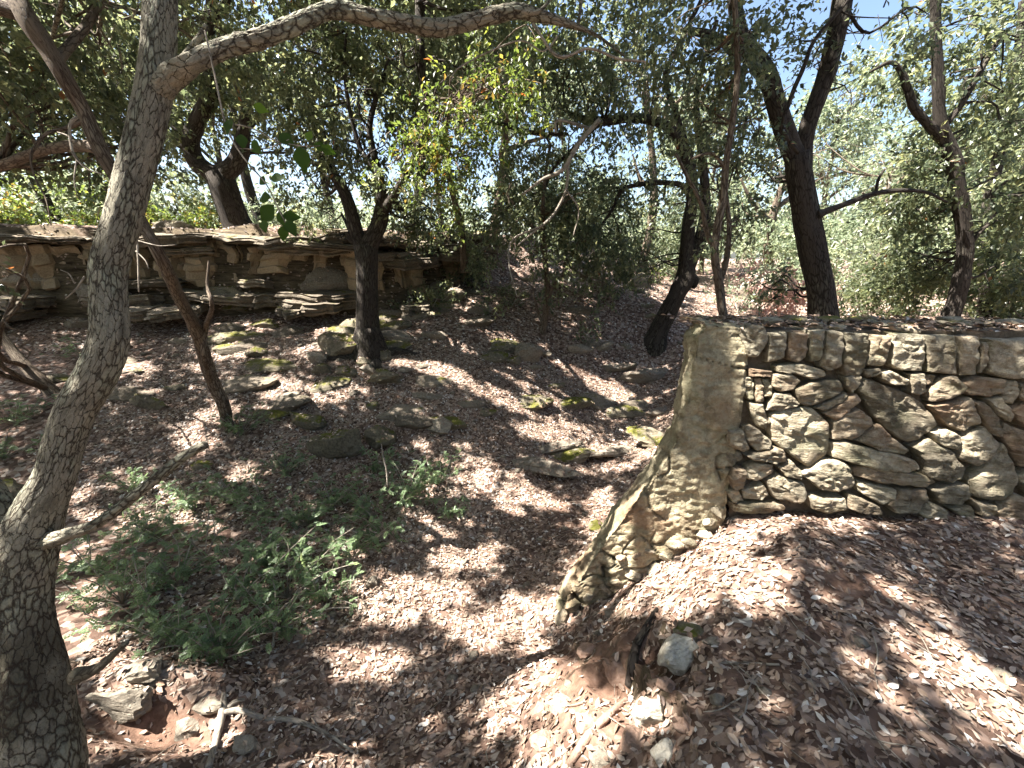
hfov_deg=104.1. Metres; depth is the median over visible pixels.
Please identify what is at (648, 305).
rock
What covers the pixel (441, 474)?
mastic shrub
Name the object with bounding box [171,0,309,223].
background oak
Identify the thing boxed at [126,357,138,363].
rock
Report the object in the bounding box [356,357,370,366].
rock
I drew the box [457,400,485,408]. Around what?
rock
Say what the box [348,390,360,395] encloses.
rock
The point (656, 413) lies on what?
rock
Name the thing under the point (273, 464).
rock
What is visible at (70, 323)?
rock
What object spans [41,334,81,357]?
mastic shrub
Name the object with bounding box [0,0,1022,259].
sky
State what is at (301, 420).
rock
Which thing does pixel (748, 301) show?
bush
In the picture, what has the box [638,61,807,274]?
background oak
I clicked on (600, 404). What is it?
rock
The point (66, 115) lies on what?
background oak
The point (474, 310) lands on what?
rock
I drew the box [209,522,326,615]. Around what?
mastic shrub
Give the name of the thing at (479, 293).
rock
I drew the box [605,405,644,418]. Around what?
rock
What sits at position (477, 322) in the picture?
rock
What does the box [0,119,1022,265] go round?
distant wood
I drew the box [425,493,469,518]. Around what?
mastic shrub
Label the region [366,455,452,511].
mastic shrub
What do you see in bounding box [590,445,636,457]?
rock
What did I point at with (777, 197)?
background oak
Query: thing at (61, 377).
rock
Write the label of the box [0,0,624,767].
curved oak
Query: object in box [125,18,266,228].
background oak
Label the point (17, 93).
leaning oak
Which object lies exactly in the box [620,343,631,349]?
rock
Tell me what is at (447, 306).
rock
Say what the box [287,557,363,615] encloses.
mastic shrub
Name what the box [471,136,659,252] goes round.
bush
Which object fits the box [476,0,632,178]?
background oak
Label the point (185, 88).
background oak
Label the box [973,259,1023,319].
bush
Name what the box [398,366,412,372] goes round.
rock
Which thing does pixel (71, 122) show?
dead branch
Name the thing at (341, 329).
rock
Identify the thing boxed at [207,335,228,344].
rock
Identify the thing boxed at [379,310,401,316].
rock
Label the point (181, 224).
rock
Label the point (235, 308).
rock
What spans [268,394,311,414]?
rock
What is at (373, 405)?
rock
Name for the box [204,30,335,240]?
hanging twig
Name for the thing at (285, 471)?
mastic shrub
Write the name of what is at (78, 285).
dead branch
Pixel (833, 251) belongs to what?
bush
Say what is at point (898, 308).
bush
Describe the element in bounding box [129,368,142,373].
rock
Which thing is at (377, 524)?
mastic shrub
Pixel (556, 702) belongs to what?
soil clod
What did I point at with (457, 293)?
rock
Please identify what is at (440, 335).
rock
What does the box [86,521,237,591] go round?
mastic shrub
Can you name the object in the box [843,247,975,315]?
bush
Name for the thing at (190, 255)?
rock ledge
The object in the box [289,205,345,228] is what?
bush
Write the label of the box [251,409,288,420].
rock
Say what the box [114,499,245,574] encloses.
mastic shrub
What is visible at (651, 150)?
background oak
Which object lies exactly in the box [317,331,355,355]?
rock
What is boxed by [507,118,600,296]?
dead branch
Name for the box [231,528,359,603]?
mastic shrub
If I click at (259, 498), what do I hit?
mastic shrub
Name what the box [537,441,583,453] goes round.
rock
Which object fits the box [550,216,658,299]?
bush
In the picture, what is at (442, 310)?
rock
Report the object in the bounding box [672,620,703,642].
rock
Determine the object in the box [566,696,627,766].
exposed root
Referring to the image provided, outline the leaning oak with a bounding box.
[0,0,296,432]
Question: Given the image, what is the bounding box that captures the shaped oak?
[672,0,953,319]
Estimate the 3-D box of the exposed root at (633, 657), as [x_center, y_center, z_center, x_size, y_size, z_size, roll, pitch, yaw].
[0.697,1.367,2.147,0.078,0.116,0.532,12,21,32]
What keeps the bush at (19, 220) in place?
on the ground
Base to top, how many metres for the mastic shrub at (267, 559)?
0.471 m
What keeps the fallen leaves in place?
on the ground
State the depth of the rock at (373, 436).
5.07 m
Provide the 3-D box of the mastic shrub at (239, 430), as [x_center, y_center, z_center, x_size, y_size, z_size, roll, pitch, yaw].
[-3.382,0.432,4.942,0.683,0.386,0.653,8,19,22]
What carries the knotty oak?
on the ground
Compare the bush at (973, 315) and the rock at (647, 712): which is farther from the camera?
the bush at (973, 315)
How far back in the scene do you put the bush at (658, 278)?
11.98 m
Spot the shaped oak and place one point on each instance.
(807, 212)
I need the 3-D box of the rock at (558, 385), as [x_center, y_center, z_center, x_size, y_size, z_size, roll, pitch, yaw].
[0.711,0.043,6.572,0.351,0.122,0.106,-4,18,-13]
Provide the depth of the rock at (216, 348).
6.29 m
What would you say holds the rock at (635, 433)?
on the ground
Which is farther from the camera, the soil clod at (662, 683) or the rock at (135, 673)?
the rock at (135, 673)
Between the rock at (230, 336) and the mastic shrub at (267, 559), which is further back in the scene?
the rock at (230, 336)
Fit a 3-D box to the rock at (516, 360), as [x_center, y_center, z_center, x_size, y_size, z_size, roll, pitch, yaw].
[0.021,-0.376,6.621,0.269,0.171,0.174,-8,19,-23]
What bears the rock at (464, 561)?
on the ground
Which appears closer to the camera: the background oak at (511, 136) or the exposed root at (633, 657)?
the exposed root at (633, 657)
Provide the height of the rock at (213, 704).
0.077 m
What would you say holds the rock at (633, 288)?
on the ground
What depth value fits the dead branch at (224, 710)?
2.18 m
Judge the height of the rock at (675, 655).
0.200 m
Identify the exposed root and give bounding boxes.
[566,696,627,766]
[625,607,658,688]
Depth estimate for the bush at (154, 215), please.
9.36 m
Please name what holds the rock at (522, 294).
on the ground
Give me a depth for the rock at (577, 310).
7.88 m
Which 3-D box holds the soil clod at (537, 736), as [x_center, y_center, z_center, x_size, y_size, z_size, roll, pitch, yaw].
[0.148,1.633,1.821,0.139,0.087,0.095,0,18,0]
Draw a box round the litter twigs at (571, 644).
[31,324,984,767]
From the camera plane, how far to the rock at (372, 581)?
3.31 m
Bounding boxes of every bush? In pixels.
[0,151,161,224]
[0,201,99,225]
[3,158,259,227]
[53,206,156,226]
[145,190,219,228]
[147,200,222,228]
[204,183,339,228]
[243,194,314,226]
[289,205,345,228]
[356,181,457,230]
[386,278,469,315]
[423,243,497,289]
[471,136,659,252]
[483,272,528,310]
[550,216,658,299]
[594,143,774,272]
[625,149,852,286]
[635,257,677,283]
[702,259,791,314]
[724,127,966,286]
[730,254,841,316]
[757,226,937,302]
[761,114,1023,290]
[806,260,934,319]
[842,153,1014,267]
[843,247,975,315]
[916,254,1023,318]
[917,157,1023,283]
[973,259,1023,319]
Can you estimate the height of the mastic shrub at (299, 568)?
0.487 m
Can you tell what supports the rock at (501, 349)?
on the ground
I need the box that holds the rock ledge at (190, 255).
[0,225,503,322]
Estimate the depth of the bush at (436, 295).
7.50 m
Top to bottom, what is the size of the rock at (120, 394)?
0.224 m
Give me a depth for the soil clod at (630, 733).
1.59 m
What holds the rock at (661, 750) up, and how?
on the ground
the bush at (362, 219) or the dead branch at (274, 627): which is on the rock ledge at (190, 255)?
the bush at (362, 219)
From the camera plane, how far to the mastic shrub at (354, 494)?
4.13 m
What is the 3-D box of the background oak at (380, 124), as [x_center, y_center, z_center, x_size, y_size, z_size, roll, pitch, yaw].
[-3.419,-10.759,17.518,7.153,9.600,6.106,0,18,0]
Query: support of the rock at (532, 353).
on the ground
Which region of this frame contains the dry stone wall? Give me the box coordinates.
[554,315,1023,624]
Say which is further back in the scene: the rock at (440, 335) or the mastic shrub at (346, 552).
the rock at (440, 335)
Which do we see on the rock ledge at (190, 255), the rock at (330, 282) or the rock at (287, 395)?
the rock at (330, 282)
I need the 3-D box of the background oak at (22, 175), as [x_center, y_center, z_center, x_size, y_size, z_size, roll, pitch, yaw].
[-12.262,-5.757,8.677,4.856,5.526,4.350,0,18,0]
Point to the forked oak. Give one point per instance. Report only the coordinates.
(350, 50)
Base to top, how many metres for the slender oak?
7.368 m
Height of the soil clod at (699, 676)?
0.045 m
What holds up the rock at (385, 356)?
on the ground
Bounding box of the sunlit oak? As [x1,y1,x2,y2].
[356,5,556,272]
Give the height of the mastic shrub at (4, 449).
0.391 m
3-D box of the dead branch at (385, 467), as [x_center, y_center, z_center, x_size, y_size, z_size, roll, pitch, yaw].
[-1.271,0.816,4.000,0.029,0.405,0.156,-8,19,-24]
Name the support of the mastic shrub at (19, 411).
on the ground
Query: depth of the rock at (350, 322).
7.12 m
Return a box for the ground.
[0,223,1023,767]
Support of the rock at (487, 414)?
on the ground
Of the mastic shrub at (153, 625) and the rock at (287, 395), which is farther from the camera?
the rock at (287, 395)
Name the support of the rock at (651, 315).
on the ground
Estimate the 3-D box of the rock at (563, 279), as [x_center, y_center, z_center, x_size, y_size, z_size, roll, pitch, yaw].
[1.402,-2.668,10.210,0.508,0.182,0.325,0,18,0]
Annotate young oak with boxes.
[464,143,643,342]
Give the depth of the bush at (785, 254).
11.75 m
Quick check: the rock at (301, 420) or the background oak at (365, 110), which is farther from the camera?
the background oak at (365, 110)
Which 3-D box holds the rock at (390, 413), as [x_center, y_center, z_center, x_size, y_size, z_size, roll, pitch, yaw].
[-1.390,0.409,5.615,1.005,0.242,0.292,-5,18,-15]
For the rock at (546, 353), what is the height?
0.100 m
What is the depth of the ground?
2.77 m
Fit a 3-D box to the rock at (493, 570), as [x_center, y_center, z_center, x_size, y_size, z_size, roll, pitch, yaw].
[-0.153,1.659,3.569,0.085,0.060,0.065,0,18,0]
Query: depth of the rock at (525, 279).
9.66 m
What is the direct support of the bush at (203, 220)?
on the ground
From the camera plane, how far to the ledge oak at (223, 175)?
7.56 m
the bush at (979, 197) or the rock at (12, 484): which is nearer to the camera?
the rock at (12, 484)
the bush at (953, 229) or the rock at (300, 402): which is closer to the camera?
the rock at (300, 402)
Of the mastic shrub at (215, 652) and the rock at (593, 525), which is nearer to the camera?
the mastic shrub at (215, 652)
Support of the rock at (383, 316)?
on the ground
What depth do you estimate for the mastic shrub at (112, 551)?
3.11 m
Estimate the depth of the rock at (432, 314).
7.25 m
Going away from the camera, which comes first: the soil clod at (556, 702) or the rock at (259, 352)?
the soil clod at (556, 702)
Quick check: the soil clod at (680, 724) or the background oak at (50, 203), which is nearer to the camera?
the soil clod at (680, 724)
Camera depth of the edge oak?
6.52 m
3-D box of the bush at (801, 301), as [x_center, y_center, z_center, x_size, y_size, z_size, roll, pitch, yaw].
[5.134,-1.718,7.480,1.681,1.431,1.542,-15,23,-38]
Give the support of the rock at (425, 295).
on the ground
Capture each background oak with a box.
[1,0,194,225]
[1,5,126,223]
[1,9,126,143]
[2,38,59,177]
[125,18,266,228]
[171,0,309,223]
[255,33,394,228]
[322,12,469,223]
[346,14,511,226]
[401,0,595,233]
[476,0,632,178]
[579,8,708,273]
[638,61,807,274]
[710,130,870,268]
[792,25,946,219]
[813,111,991,280]
[834,108,1023,267]
[951,105,1023,281]
[965,94,1023,221]
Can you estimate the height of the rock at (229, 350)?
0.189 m
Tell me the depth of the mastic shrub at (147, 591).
2.59 m
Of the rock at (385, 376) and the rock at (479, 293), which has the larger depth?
the rock at (479, 293)
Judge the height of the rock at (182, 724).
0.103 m
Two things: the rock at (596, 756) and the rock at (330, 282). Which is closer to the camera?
the rock at (596, 756)
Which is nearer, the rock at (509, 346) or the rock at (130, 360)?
the rock at (130, 360)
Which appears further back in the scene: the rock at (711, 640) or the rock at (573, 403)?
the rock at (573, 403)
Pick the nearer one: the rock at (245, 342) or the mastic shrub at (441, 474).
the mastic shrub at (441, 474)
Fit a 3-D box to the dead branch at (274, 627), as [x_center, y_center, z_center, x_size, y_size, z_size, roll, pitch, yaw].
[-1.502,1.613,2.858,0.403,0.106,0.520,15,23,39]
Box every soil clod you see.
[529,729,553,752]
[547,693,568,714]
[575,712,597,734]
[577,642,596,658]
[602,657,625,688]
[620,724,649,753]
[650,578,667,591]
[656,676,674,691]
[671,716,689,733]
[691,670,706,682]
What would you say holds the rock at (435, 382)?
on the ground
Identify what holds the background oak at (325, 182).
on the ground
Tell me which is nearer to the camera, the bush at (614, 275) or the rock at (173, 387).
the rock at (173, 387)
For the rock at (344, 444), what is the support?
on the ground
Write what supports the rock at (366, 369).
on the ground
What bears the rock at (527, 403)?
on the ground
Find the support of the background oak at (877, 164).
on the ground
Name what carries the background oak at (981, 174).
on the ground
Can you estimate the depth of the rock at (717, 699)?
1.57 m
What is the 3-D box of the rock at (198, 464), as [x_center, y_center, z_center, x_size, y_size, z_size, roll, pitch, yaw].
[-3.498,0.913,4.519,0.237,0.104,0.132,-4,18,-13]
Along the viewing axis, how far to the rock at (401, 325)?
6.88 m
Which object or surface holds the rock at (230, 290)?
on the ground
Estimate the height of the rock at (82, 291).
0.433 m
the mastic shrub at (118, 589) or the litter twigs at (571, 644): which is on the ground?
the mastic shrub at (118, 589)
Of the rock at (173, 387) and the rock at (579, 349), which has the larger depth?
the rock at (579, 349)
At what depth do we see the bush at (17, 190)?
11.66 m
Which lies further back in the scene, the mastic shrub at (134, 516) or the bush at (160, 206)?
the bush at (160, 206)
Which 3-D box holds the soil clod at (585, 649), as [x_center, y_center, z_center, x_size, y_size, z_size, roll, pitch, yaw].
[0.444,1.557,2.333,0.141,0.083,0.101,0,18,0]
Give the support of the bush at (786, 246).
on the ground
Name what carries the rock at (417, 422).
on the ground
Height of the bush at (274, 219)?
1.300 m
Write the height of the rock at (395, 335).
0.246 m
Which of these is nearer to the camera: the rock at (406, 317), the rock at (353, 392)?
the rock at (353, 392)
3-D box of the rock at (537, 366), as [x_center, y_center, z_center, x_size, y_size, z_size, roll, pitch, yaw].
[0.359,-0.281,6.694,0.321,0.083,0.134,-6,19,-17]
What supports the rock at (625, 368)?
on the ground
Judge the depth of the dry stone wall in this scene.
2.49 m
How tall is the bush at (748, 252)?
4.443 m
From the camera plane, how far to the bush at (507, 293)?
7.82 m
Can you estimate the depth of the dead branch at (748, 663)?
1.70 m
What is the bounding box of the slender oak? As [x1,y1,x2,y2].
[608,0,808,319]
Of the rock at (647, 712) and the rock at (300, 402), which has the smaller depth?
the rock at (647, 712)
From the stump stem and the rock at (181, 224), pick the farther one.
the rock at (181, 224)
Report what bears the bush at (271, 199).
on the ground
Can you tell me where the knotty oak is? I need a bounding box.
[844,0,1023,317]
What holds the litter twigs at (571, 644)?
on the fallen leaves
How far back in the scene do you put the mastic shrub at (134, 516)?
3.57 m
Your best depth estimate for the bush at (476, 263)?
8.62 m
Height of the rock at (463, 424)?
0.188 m
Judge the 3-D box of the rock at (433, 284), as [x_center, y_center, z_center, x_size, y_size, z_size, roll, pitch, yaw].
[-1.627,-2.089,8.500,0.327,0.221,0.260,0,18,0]
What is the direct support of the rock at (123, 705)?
on the ground
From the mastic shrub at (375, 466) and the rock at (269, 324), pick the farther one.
the rock at (269, 324)
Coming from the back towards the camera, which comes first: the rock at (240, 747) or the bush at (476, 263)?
the bush at (476, 263)
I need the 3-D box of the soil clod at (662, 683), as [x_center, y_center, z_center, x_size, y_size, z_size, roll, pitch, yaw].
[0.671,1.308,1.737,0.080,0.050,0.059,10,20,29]
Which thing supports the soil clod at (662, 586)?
on the ground
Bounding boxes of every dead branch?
[57,115,102,194]
[61,270,84,298]
[136,240,176,291]
[205,692,352,767]
[266,591,350,647]
[381,444,387,486]
[450,23,644,81]
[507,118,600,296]
[720,661,779,665]
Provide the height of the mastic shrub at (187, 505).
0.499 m
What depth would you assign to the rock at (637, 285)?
10.64 m
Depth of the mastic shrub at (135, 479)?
4.07 m
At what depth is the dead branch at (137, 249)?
2.40 m
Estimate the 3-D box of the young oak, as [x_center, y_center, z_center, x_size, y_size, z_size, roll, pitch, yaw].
[0.726,-2.213,6.975,3.146,3.533,1.622,0,18,0]
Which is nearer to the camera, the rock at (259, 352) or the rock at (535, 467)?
the rock at (535, 467)
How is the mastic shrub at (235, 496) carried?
on the ground
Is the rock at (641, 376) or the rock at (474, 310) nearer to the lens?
the rock at (641, 376)
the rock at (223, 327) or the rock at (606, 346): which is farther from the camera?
the rock at (606, 346)
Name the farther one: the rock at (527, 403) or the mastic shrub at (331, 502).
the rock at (527, 403)
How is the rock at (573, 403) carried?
on the ground
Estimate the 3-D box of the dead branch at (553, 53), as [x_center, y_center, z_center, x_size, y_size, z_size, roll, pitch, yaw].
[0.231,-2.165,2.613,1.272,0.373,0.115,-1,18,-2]
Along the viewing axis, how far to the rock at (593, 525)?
3.88 m
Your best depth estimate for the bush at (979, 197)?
10.97 m
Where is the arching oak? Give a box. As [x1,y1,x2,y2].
[432,0,766,356]
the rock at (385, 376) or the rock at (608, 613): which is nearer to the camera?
the rock at (608, 613)
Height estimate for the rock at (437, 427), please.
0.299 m
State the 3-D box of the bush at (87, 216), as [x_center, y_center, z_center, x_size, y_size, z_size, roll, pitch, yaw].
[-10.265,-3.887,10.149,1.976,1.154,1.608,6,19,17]
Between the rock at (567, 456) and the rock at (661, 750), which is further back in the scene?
the rock at (567, 456)
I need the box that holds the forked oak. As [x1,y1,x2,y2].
[198,0,541,369]
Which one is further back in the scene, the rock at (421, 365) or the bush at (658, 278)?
the bush at (658, 278)
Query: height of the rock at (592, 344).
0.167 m
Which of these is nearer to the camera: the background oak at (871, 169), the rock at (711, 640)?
the rock at (711, 640)
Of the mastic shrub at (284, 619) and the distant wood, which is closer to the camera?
the mastic shrub at (284, 619)
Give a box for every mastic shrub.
[0,389,57,424]
[0,420,42,460]
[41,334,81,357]
[55,512,197,608]
[57,531,146,574]
[62,541,165,642]
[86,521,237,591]
[98,466,148,492]
[98,487,202,542]
[109,584,228,649]
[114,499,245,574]
[128,590,280,666]
[146,467,200,515]
[186,464,275,510]
[201,473,303,521]
[203,401,279,435]
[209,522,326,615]
[212,569,329,645]
[215,510,316,572]
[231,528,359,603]
[239,437,314,477]
[239,481,351,529]
[242,526,356,580]
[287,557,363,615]
[292,517,407,566]
[298,471,360,509]
[330,465,423,517]
[332,485,408,543]
[350,443,414,472]
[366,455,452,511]
[410,448,463,485]
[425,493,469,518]
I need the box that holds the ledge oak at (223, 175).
[0,0,483,227]
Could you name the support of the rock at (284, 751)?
on the ground
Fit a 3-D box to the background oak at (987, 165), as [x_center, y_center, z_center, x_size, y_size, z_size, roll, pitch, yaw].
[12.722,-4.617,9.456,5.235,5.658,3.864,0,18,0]
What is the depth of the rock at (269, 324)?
6.95 m
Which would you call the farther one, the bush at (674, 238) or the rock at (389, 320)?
the bush at (674, 238)
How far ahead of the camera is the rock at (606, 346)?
7.42 m
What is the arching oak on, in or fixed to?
on the ground
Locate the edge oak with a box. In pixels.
[890,0,1023,320]
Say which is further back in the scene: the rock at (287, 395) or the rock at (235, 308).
the rock at (235, 308)
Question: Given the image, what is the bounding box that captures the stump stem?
[0,240,60,396]
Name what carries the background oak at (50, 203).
on the ground
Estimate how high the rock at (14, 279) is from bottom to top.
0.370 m
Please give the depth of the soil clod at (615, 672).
2.01 m
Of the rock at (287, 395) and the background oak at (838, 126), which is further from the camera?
the background oak at (838, 126)
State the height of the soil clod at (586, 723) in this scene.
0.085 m
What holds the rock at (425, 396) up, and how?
on the ground
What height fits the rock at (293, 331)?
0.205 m
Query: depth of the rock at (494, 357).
6.54 m
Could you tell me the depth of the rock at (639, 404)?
6.56 m
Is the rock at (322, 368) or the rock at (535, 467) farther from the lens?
the rock at (322, 368)
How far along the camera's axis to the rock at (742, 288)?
11.26 m
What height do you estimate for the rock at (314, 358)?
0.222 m
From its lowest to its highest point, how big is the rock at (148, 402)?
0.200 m
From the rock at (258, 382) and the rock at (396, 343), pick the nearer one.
the rock at (258, 382)
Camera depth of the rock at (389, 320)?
7.22 m
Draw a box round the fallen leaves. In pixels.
[2,220,1023,767]
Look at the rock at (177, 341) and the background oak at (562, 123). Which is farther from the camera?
the background oak at (562, 123)
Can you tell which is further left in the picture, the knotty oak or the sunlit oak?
the sunlit oak
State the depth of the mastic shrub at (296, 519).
3.85 m
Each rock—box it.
[0,272,42,289]
[2,478,23,497]
[46,373,69,382]
[63,318,87,327]
[75,283,130,298]
[85,685,152,723]
[107,386,154,400]
[117,656,162,683]
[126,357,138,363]
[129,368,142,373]
[129,393,166,409]
[151,220,194,228]
[152,221,177,228]
[163,384,186,390]
[167,338,186,343]
[174,717,199,741]
[190,460,213,470]
[192,696,221,714]
[203,286,244,294]
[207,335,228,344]
[208,330,265,341]
[212,323,243,331]
[212,344,233,354]
[216,342,272,355]
[221,305,251,311]
[221,374,277,392]
[232,735,259,754]
[234,340,253,344]
[244,346,267,356]
[244,358,296,372]
[249,319,279,327]
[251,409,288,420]
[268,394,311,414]
[270,326,304,337]
[270,459,286,467]
[275,391,299,399]
[278,741,297,758]
[289,411,327,430]
[298,266,348,290]
[306,352,327,363]
[306,428,362,458]
[309,375,350,392]
[311,362,332,373]
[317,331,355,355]
[324,326,354,333]
[335,365,356,376]
[339,318,385,326]
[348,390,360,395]
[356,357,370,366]
[359,364,374,373]
[364,425,395,449]
[365,576,380,587]
[366,401,379,409]
[367,368,403,383]
[376,404,423,420]
[379,310,398,318]
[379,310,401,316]
[380,321,411,330]
[380,350,391,360]
[381,330,413,341]
[382,319,395,322]
[385,340,412,348]
[393,413,432,428]
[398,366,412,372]
[401,312,427,320]
[412,392,443,399]
[415,364,427,367]
[415,374,455,387]
[416,291,438,299]
[421,331,445,340]
[425,300,456,308]
[426,311,440,316]
[427,417,451,434]
[429,307,449,312]
[430,281,442,290]
[431,416,466,428]
[442,287,465,302]
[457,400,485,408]
[459,558,467,565]
[464,315,495,326]
[467,304,492,313]
[468,290,490,294]
[479,351,508,362]
[479,408,496,416]
[486,348,513,352]
[490,338,518,351]
[490,567,499,572]
[506,356,520,365]
[507,292,531,296]
[511,456,582,477]
[514,342,542,362]
[519,278,533,281]
[519,394,553,410]
[530,364,541,369]
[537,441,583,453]
[542,351,551,355]
[548,382,565,388]
[551,447,595,463]
[559,397,593,409]
[560,277,575,282]
[565,306,593,315]
[568,344,593,353]
[579,393,617,409]
[582,340,600,348]
[588,519,601,530]
[588,744,610,767]
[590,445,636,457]
[596,341,613,350]
[601,363,637,372]
[604,610,611,617]
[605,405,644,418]
[619,367,667,382]
[619,400,647,411]
[620,286,645,292]
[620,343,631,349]
[626,426,664,447]
[630,272,651,287]
[631,696,663,728]
[641,304,655,307]
[645,313,655,317]
[645,406,666,416]
[650,737,673,765]
[657,633,698,675]
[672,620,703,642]
[702,636,718,647]
[709,693,724,706]
[739,271,789,300]
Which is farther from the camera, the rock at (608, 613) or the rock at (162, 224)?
the rock at (162, 224)
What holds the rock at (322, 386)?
on the ground
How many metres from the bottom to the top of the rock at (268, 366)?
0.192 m
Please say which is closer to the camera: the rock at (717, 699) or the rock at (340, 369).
the rock at (717, 699)
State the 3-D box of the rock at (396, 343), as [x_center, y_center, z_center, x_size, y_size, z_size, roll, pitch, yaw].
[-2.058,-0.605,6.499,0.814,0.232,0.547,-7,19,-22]

